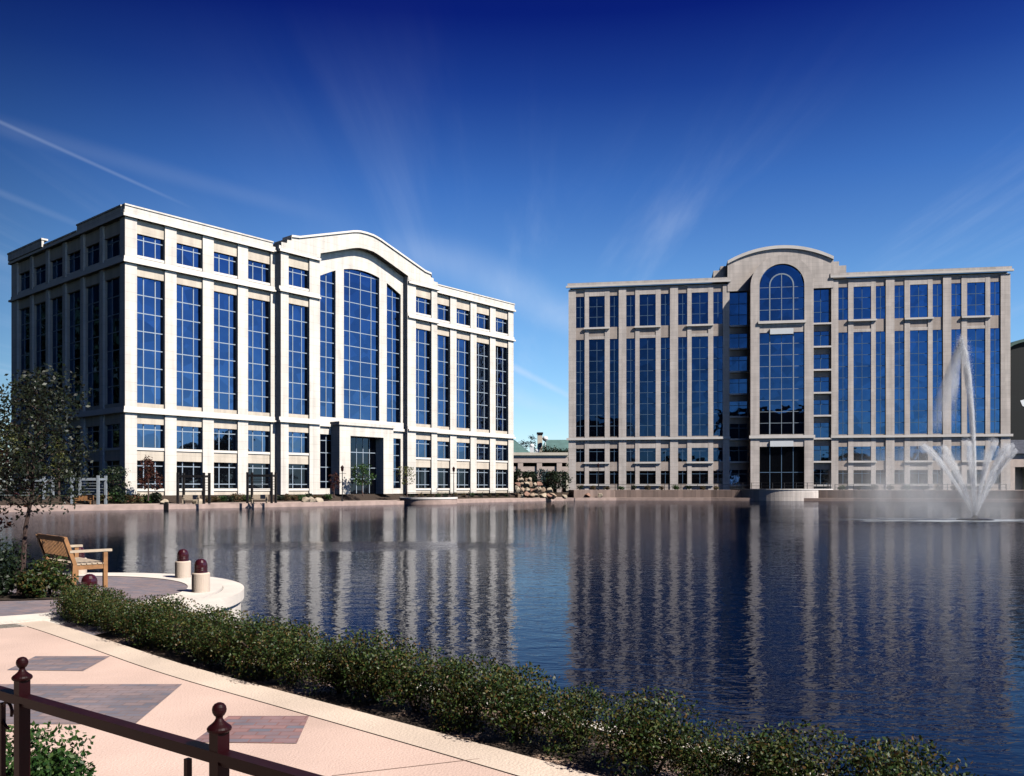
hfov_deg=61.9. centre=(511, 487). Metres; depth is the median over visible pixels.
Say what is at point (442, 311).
window
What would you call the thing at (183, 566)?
bollard
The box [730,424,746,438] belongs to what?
window
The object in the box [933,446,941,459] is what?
window
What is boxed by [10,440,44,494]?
tree
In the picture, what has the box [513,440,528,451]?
green roofed house
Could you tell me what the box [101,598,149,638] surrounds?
hedge shrub
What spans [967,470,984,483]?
window
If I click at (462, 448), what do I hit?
window
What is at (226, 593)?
round platform
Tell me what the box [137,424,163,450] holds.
window
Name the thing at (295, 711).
paving joint
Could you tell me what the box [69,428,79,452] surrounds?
window
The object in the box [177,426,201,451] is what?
window
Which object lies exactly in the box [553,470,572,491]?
tree
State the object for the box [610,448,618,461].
window
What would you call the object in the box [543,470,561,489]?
tree
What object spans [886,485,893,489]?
border shrub
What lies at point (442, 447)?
window
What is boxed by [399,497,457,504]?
round pier
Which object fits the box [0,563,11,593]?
shrub
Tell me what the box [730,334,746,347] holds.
window
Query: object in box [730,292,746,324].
window
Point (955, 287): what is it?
window
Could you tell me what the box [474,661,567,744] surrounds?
hedge shrub
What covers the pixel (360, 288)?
arched window
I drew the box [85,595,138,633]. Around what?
hedge shrub
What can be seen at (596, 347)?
window
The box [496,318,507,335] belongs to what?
window
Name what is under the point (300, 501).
path
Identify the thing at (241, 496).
border shrub
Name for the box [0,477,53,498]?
arbor
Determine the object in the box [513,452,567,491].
parking garage
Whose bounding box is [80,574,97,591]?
bollard
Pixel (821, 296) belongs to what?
window
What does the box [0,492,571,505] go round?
planting bank
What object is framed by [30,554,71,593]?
shrub
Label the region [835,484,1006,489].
railing
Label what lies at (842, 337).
window
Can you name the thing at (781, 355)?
window
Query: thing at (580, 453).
window
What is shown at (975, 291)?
window
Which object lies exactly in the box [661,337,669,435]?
window
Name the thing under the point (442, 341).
window
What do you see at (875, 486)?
border shrub
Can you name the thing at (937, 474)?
window
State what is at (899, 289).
window
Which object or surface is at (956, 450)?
window
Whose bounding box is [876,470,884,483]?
window
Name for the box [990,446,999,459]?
window
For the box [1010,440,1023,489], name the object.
building
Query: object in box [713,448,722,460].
window
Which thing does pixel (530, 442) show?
tree
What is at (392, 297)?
arched window
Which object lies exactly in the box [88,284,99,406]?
window
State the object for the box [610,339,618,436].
window
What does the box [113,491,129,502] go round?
border shrub
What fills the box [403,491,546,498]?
railing
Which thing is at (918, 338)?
window
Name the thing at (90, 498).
bench
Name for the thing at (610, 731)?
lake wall
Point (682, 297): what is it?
window
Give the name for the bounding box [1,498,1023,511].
quay wall
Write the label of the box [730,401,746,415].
window
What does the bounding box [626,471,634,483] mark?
window
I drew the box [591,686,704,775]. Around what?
hedge shrub
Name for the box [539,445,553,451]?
tree
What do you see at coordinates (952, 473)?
window
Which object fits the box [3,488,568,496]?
ground
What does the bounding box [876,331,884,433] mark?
window
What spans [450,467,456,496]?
street lamp
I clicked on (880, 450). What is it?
window
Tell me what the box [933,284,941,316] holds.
window
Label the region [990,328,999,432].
window
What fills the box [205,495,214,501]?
border shrub
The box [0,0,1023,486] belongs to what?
sky
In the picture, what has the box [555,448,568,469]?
tree
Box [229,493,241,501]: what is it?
border shrub
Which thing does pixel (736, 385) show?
window
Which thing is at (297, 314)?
window
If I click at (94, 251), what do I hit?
window
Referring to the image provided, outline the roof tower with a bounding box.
[537,432,542,451]
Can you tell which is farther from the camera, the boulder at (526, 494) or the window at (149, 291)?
the boulder at (526, 494)
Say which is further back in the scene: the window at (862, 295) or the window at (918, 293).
the window at (862, 295)
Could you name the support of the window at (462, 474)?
in the office building at (227, 359)
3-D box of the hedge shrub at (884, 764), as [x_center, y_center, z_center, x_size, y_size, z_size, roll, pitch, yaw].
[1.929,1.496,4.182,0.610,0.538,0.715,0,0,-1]
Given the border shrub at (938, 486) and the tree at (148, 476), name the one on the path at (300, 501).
the tree at (148, 476)
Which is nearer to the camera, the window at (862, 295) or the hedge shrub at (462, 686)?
the hedge shrub at (462, 686)
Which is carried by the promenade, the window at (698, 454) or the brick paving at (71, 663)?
the brick paving at (71, 663)
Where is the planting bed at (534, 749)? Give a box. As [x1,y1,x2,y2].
[94,631,746,775]
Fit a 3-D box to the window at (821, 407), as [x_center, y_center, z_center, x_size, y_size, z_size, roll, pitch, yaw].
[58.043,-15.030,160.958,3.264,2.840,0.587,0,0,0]
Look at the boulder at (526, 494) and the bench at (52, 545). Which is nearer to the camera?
the bench at (52, 545)
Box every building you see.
[7,203,515,495]
[566,245,1013,489]
[1010,339,1023,439]
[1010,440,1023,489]
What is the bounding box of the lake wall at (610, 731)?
[283,660,823,774]
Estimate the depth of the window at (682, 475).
164.67 m
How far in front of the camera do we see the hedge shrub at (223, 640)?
8.04 m
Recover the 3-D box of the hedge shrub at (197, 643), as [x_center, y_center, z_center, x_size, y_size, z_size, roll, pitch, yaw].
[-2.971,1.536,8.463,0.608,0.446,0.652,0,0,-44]
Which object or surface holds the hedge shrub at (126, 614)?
on the planting bed at (534, 749)
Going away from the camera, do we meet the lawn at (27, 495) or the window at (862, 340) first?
the lawn at (27, 495)
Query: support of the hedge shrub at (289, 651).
on the planting bed at (534, 749)
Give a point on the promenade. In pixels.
(319, 747)
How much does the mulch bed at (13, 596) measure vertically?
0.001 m
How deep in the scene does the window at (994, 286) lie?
155.57 m
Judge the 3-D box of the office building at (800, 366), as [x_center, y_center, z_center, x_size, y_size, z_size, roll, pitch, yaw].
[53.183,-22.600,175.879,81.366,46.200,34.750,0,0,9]
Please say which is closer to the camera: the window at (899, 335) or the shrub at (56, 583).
the shrub at (56, 583)
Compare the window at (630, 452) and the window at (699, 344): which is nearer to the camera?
the window at (699, 344)
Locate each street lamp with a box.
[338,465,345,500]
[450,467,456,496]
[597,463,599,489]
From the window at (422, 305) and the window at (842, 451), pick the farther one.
the window at (842, 451)
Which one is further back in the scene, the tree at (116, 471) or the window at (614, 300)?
the window at (614, 300)
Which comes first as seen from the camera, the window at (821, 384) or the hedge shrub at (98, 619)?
the hedge shrub at (98, 619)
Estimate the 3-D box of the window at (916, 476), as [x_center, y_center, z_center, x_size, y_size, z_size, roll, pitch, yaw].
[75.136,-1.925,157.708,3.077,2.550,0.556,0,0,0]
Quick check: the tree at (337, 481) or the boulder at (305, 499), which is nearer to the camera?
the boulder at (305, 499)
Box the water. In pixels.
[0,500,1023,775]
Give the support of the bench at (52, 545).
on the round platform
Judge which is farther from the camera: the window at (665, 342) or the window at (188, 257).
the window at (665, 342)
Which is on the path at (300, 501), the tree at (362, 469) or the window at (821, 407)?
the tree at (362, 469)
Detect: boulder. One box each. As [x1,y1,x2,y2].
[192,499,201,503]
[301,497,310,501]
[315,497,322,501]
[513,486,520,492]
[523,480,529,487]
[524,491,529,497]
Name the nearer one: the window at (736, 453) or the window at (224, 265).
the window at (224, 265)
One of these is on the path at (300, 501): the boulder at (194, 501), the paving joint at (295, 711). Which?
the boulder at (194, 501)
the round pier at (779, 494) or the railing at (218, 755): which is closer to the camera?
the railing at (218, 755)
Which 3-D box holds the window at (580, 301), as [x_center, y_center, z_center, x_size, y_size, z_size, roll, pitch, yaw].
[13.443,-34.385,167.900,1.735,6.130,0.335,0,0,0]
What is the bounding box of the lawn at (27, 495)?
[2,493,75,495]
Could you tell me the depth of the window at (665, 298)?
165.20 m
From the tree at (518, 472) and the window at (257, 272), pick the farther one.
the tree at (518, 472)
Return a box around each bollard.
[71,547,86,574]
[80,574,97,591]
[175,549,190,577]
[192,559,209,592]
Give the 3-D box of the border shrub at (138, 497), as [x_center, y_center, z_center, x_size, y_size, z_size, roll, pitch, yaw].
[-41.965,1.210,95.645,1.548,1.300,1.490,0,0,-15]
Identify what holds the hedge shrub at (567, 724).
on the planting bed at (534, 749)
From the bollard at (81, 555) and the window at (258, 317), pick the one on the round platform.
the bollard at (81, 555)
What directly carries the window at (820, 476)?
in the office building at (800, 366)
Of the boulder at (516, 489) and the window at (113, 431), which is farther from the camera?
the boulder at (516, 489)
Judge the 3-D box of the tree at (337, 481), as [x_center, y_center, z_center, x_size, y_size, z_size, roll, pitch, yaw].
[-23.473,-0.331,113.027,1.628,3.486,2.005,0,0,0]
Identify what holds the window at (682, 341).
in the office building at (800, 366)
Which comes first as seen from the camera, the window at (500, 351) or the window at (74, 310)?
the window at (74, 310)
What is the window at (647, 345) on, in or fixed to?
in the office building at (800, 366)
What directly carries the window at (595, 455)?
in the office building at (800, 366)
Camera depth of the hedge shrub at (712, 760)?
4.86 m
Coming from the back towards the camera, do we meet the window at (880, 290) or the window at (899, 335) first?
the window at (880, 290)
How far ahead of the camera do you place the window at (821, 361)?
160.90 m
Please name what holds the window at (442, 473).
in the office building at (227, 359)
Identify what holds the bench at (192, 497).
on the path at (300, 501)
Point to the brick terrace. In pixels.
(956, 494)
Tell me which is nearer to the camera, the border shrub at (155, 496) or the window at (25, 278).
the border shrub at (155, 496)
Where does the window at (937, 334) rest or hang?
in the office building at (800, 366)
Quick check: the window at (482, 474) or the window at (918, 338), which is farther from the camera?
the window at (918, 338)
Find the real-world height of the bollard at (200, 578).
0.530 m
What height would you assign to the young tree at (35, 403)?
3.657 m
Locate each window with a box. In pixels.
[18,271,29,293]
[21,308,29,414]
[33,265,45,288]
[36,302,45,413]
[37,433,45,454]
[49,259,61,282]
[49,464,61,490]
[52,297,61,409]
[66,251,79,276]
[66,462,79,490]
[69,291,79,408]
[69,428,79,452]
[85,243,99,269]
[85,426,99,451]
[86,461,99,490]
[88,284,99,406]
[104,235,119,262]
[104,424,119,450]
[107,277,119,403]
[107,461,119,490]
[137,234,163,262]
[137,277,162,404]
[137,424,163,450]
[137,461,163,490]
[177,244,201,270]
[177,284,200,407]
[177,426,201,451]
[177,461,201,490]
[214,252,236,278]
[214,292,235,409]
[214,428,236,452]
[214,462,236,490]
[248,260,269,285]
[248,298,268,412]
[248,430,269,454]
[248,463,269,490]
[289,267,308,290]
[289,304,306,414]
[289,432,308,454]
[289,464,308,490]
[320,271,333,417]
[320,434,330,487]
[344,269,377,420]
[387,285,398,422]
[393,438,398,487]
[416,297,430,316]
[416,329,428,424]
[416,439,430,459]
[416,467,430,489]
[437,304,449,323]
[437,335,447,426]
[437,441,449,460]
[437,468,449,489]
[457,309,469,327]
[457,339,467,427]
[457,442,469,460]
[457,468,469,489]
[477,313,489,331]
[477,343,487,429]
[477,444,489,461]
[477,469,489,489]
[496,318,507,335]
[496,346,505,430]
[496,445,507,462]
[496,469,507,489]
[576,297,584,327]
[576,340,584,436]
[576,449,584,461]
[576,471,584,483]
[589,296,604,326]
[589,339,604,436]
[589,449,604,461]
[589,471,604,483]
[610,296,618,326]
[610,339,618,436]
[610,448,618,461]
[610,471,618,483]
[626,295,634,326]
[626,338,634,436]
[626,448,634,461]
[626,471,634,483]
[640,294,655,325]
[640,338,655,435]
[640,448,655,461]
[640,471,655,483]
[661,294,669,325]
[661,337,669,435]
[661,448,669,461]
[661,471,669,483]
[678,293,686,324]
[678,337,686,435]
[678,448,686,461]
[678,471,686,483]
[692,292,707,323]
[692,336,707,435]
[692,448,707,461]
[692,471,707,483]
[713,292,722,323]
[713,336,722,435]
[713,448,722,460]
[713,471,722,483]
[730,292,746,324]
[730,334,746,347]
[730,356,746,370]
[730,379,746,392]
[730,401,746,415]
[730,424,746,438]
[730,447,746,460]
[730,470,746,484]
[760,264,803,320]
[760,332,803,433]
[814,289,828,322]
[814,331,828,345]
[814,354,828,368]
[814,377,828,391]
[814,400,828,414]
[814,423,828,437]
[814,446,828,460]
[814,470,828,484]
[838,287,847,319]
[838,332,847,433]
[838,447,847,460]
[838,470,847,483]
[854,286,870,318]
[854,332,870,433]
[854,447,870,460]
[854,470,870,483]
[876,286,884,318]
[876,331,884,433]
[876,446,884,460]
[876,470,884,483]
[895,285,903,317]
[895,331,903,433]
[895,446,903,460]
[895,470,903,483]
[910,284,927,317]
[910,330,927,433]
[910,446,926,459]
[910,470,927,483]
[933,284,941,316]
[933,330,941,433]
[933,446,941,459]
[933,470,941,483]
[951,283,960,316]
[951,329,960,432]
[951,446,960,459]
[951,470,960,483]
[967,282,984,315]
[967,329,984,432]
[967,446,984,459]
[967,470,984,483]
[990,282,999,314]
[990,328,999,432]
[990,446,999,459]
[990,470,999,483]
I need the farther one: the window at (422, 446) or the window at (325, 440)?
the window at (422, 446)
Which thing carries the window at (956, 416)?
in the office building at (800, 366)
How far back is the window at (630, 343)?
166.29 m
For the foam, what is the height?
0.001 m
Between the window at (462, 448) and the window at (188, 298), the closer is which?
the window at (188, 298)
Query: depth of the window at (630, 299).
166.29 m
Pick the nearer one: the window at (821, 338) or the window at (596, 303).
the window at (821, 338)
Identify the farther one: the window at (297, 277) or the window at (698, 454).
the window at (698, 454)
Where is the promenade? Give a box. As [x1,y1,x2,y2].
[0,623,513,775]
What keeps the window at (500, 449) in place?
in the office building at (227, 359)
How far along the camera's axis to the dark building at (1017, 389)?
200.00 m
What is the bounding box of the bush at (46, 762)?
[6,720,96,775]
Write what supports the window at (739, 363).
in the office building at (800, 366)
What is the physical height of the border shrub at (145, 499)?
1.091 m
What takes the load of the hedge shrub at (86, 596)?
on the planting bed at (534, 749)
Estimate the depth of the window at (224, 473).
107.23 m
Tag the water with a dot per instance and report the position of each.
(864, 620)
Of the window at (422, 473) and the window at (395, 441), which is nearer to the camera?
the window at (395, 441)
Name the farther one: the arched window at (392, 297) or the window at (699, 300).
the window at (699, 300)
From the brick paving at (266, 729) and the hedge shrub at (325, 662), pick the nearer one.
the brick paving at (266, 729)
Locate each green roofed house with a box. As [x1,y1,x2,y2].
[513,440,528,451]
[542,440,568,489]
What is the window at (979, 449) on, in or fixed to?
in the office building at (800, 366)
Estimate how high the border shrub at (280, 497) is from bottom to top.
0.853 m
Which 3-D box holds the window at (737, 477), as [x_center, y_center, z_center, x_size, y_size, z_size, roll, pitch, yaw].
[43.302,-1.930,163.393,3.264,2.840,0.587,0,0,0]
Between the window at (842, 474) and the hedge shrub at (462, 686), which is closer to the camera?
the hedge shrub at (462, 686)
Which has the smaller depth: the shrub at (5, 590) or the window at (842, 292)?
the shrub at (5, 590)
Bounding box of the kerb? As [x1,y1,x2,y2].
[17,621,596,775]
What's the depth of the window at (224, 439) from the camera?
107.23 m
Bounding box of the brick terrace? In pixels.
[569,490,1023,498]
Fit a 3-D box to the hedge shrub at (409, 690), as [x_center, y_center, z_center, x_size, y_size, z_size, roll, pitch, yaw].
[-0.717,1.490,6.576,0.819,0.555,0.632,0,0,22]
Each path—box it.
[1,497,920,506]
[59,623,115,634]
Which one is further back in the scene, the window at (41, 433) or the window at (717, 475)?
the window at (717, 475)
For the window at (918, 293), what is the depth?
157.71 m
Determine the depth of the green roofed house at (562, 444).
263.49 m
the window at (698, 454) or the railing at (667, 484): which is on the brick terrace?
the railing at (667, 484)
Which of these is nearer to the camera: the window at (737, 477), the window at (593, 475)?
the window at (737, 477)
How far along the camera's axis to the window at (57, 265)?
109.88 m
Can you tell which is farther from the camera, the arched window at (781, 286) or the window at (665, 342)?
the window at (665, 342)
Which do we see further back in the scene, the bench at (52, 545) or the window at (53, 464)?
the window at (53, 464)
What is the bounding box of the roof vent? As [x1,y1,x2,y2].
[529,444,533,451]
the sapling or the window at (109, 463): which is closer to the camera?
the sapling
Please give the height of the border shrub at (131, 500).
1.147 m
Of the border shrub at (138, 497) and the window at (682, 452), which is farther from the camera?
the window at (682, 452)
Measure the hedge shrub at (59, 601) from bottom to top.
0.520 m
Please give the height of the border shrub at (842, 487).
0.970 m
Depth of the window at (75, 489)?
106.32 m
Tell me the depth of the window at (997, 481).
155.53 m
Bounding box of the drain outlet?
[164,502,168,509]
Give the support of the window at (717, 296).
in the office building at (800, 366)
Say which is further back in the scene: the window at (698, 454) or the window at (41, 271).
the window at (698, 454)
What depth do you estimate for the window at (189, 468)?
103.60 m
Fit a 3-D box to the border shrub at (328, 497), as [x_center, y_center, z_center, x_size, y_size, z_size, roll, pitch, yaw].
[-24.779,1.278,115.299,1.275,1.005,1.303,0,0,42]
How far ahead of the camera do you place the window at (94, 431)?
103.15 m
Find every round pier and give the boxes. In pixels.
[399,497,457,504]
[731,489,832,500]
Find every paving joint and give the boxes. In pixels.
[20,624,517,775]
[332,758,478,775]
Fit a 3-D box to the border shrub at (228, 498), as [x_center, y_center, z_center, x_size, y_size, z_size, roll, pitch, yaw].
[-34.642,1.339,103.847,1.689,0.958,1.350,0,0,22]
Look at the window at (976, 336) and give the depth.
156.06 m
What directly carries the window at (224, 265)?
in the office building at (227, 359)
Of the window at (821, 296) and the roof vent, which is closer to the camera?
the window at (821, 296)
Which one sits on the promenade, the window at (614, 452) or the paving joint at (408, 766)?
the paving joint at (408, 766)
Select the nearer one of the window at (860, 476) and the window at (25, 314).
the window at (25, 314)
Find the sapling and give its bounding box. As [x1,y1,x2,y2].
[0,448,26,531]
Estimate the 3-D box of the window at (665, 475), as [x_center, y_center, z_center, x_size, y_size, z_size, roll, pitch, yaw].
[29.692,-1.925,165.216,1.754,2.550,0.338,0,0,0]
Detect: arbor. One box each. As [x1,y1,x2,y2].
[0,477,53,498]
[70,475,106,504]
[176,473,210,503]
[246,472,276,502]
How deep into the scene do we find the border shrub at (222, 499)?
103.28 m
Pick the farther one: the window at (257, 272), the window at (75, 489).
the window at (257, 272)
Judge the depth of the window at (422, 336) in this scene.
132.00 m
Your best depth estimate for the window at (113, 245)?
99.88 m
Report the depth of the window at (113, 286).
100.00 m
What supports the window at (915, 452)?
in the office building at (800, 366)
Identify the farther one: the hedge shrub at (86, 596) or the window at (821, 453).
the window at (821, 453)
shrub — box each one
[0,536,40,595]
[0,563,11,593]
[12,569,53,599]
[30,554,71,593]
[50,572,78,595]
[50,583,97,618]
[56,583,113,624]
[68,586,131,627]
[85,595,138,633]
[100,492,114,503]
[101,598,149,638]
[108,491,120,502]
[109,594,187,645]
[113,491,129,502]
[120,495,135,502]
[124,593,200,648]
[131,493,143,502]
[141,494,153,502]
[143,610,209,650]
[149,491,162,502]
[163,603,237,657]
[183,620,239,665]
[198,610,266,667]
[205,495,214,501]
[218,495,226,501]
[221,495,233,500]
[224,616,313,681]
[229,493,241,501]
[236,493,245,501]
[252,622,329,685]
[277,495,284,499]
[283,494,291,500]
[290,495,298,499]
[297,494,305,500]
[299,635,368,696]
[323,493,331,499]
[329,627,429,705]
[371,643,467,713]
[427,654,518,734]
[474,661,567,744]
[536,682,614,760]
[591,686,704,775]
[662,718,776,775]
[672,485,679,489]
[730,719,862,775]
[837,485,846,489]
[844,732,973,775]
[871,484,878,489]
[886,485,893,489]
[934,484,942,489]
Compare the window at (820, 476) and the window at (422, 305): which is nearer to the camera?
the window at (422, 305)
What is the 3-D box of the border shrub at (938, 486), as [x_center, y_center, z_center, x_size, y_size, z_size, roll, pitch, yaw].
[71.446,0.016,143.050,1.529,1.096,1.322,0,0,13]
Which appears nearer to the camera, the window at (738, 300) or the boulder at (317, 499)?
the boulder at (317, 499)
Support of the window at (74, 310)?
in the office building at (227, 359)
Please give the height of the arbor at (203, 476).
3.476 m
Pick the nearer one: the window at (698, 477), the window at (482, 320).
the window at (482, 320)
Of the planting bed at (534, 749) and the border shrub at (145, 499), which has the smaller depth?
the planting bed at (534, 749)
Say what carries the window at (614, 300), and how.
in the office building at (800, 366)
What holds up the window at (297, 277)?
in the office building at (227, 359)
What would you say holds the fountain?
on the water
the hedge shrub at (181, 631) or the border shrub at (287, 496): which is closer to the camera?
the hedge shrub at (181, 631)
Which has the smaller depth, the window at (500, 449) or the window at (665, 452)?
the window at (500, 449)
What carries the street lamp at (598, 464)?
on the brick terrace
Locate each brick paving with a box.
[0,684,181,723]
[8,656,108,670]
[196,716,308,742]
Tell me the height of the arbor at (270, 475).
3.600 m
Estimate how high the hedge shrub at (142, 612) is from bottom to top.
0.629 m
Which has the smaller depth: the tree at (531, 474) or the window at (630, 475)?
the tree at (531, 474)
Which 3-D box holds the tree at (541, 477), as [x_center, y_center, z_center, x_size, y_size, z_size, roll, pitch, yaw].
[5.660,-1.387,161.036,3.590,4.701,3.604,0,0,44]
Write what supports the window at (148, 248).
in the office building at (227, 359)
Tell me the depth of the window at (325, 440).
118.70 m
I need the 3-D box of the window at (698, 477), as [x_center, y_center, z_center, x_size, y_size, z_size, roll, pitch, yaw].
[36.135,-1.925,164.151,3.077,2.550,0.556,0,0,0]
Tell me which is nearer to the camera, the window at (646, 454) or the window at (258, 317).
the window at (258, 317)
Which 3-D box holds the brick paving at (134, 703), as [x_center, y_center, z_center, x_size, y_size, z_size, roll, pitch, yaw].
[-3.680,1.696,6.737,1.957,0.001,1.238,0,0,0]
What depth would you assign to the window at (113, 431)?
99.90 m
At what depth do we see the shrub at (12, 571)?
13.10 m
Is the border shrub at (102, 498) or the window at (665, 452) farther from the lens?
the window at (665, 452)
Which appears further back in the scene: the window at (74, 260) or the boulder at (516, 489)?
the boulder at (516, 489)
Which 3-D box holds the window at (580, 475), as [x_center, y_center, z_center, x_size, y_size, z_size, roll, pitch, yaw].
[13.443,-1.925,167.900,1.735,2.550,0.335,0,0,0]
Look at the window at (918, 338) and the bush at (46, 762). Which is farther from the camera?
the window at (918, 338)
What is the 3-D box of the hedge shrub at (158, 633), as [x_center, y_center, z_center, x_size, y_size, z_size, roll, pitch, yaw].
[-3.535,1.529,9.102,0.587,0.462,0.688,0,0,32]
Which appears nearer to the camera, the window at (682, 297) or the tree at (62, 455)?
the tree at (62, 455)
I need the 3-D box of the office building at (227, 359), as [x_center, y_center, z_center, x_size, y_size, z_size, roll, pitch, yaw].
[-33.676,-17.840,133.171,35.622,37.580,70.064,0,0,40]
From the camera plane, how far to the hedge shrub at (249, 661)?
7.79 m
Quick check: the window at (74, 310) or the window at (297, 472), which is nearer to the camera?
the window at (74, 310)
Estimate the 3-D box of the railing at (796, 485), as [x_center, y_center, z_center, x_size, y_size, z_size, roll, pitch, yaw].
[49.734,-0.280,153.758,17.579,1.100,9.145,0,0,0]
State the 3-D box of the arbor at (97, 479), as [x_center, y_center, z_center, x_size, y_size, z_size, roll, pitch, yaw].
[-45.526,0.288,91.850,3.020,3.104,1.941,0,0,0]
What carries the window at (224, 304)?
in the office building at (227, 359)
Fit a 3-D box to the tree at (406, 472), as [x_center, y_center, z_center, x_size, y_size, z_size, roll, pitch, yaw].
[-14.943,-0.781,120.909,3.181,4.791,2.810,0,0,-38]
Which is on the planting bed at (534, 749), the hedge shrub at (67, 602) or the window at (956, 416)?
the hedge shrub at (67, 602)
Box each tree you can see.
[0,363,101,594]
[0,422,26,494]
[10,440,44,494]
[43,438,76,494]
[95,465,131,494]
[138,455,163,500]
[328,472,340,497]
[351,463,376,495]
[393,465,415,496]
[513,468,525,487]
[523,470,537,491]
[524,434,535,451]
[533,469,548,488]
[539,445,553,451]
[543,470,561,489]
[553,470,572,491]
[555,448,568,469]
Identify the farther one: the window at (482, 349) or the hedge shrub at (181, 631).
the window at (482, 349)
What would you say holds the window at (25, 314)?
in the office building at (227, 359)
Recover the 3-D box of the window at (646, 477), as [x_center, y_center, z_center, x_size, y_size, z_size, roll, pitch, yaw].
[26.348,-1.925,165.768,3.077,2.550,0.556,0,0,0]
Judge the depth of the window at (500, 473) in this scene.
148.05 m
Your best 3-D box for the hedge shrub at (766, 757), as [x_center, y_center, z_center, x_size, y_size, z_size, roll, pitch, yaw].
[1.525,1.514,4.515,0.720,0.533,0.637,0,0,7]
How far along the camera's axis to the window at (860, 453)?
159.33 m
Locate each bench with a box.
[36,534,111,586]
[75,495,93,504]
[182,495,199,503]
[251,495,267,502]
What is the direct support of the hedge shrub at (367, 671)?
on the planting bed at (534, 749)
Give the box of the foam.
[885,518,1023,521]
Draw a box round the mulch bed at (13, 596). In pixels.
[0,593,63,599]
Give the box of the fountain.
[917,333,1016,520]
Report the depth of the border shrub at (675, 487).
157.40 m
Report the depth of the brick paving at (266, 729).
5.98 m
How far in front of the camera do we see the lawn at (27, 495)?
100.34 m
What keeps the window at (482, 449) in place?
in the office building at (227, 359)
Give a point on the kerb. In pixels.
(503, 760)
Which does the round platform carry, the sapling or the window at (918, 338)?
the sapling
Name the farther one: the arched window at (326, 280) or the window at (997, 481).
the window at (997, 481)
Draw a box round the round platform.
[0,573,243,627]
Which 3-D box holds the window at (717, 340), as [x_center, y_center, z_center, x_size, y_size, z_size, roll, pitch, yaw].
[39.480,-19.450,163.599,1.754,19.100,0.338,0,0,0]
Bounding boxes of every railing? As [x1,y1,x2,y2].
[0,657,322,775]
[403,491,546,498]
[599,484,730,489]
[751,483,830,488]
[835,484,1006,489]
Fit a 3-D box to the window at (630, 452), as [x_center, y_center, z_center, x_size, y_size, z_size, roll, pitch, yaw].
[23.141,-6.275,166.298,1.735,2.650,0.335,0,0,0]
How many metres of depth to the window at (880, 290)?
158.79 m
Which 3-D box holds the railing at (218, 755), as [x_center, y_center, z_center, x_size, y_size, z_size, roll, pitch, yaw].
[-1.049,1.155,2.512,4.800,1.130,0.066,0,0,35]
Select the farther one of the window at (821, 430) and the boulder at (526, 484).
the window at (821, 430)
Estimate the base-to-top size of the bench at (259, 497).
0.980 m
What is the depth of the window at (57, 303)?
109.88 m
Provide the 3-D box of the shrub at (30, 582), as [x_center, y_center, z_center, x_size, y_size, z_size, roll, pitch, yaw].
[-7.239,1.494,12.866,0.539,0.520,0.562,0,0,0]
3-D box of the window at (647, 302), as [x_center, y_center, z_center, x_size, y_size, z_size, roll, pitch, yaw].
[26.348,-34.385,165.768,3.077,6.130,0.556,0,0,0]
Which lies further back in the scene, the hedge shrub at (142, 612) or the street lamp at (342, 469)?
the street lamp at (342, 469)
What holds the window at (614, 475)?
in the office building at (800, 366)
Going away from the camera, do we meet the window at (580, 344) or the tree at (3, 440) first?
the tree at (3, 440)
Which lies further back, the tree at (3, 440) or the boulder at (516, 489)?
the boulder at (516, 489)
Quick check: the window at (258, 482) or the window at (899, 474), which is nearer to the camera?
the window at (258, 482)
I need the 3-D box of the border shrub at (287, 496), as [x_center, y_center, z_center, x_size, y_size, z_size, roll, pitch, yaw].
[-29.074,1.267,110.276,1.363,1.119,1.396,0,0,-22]

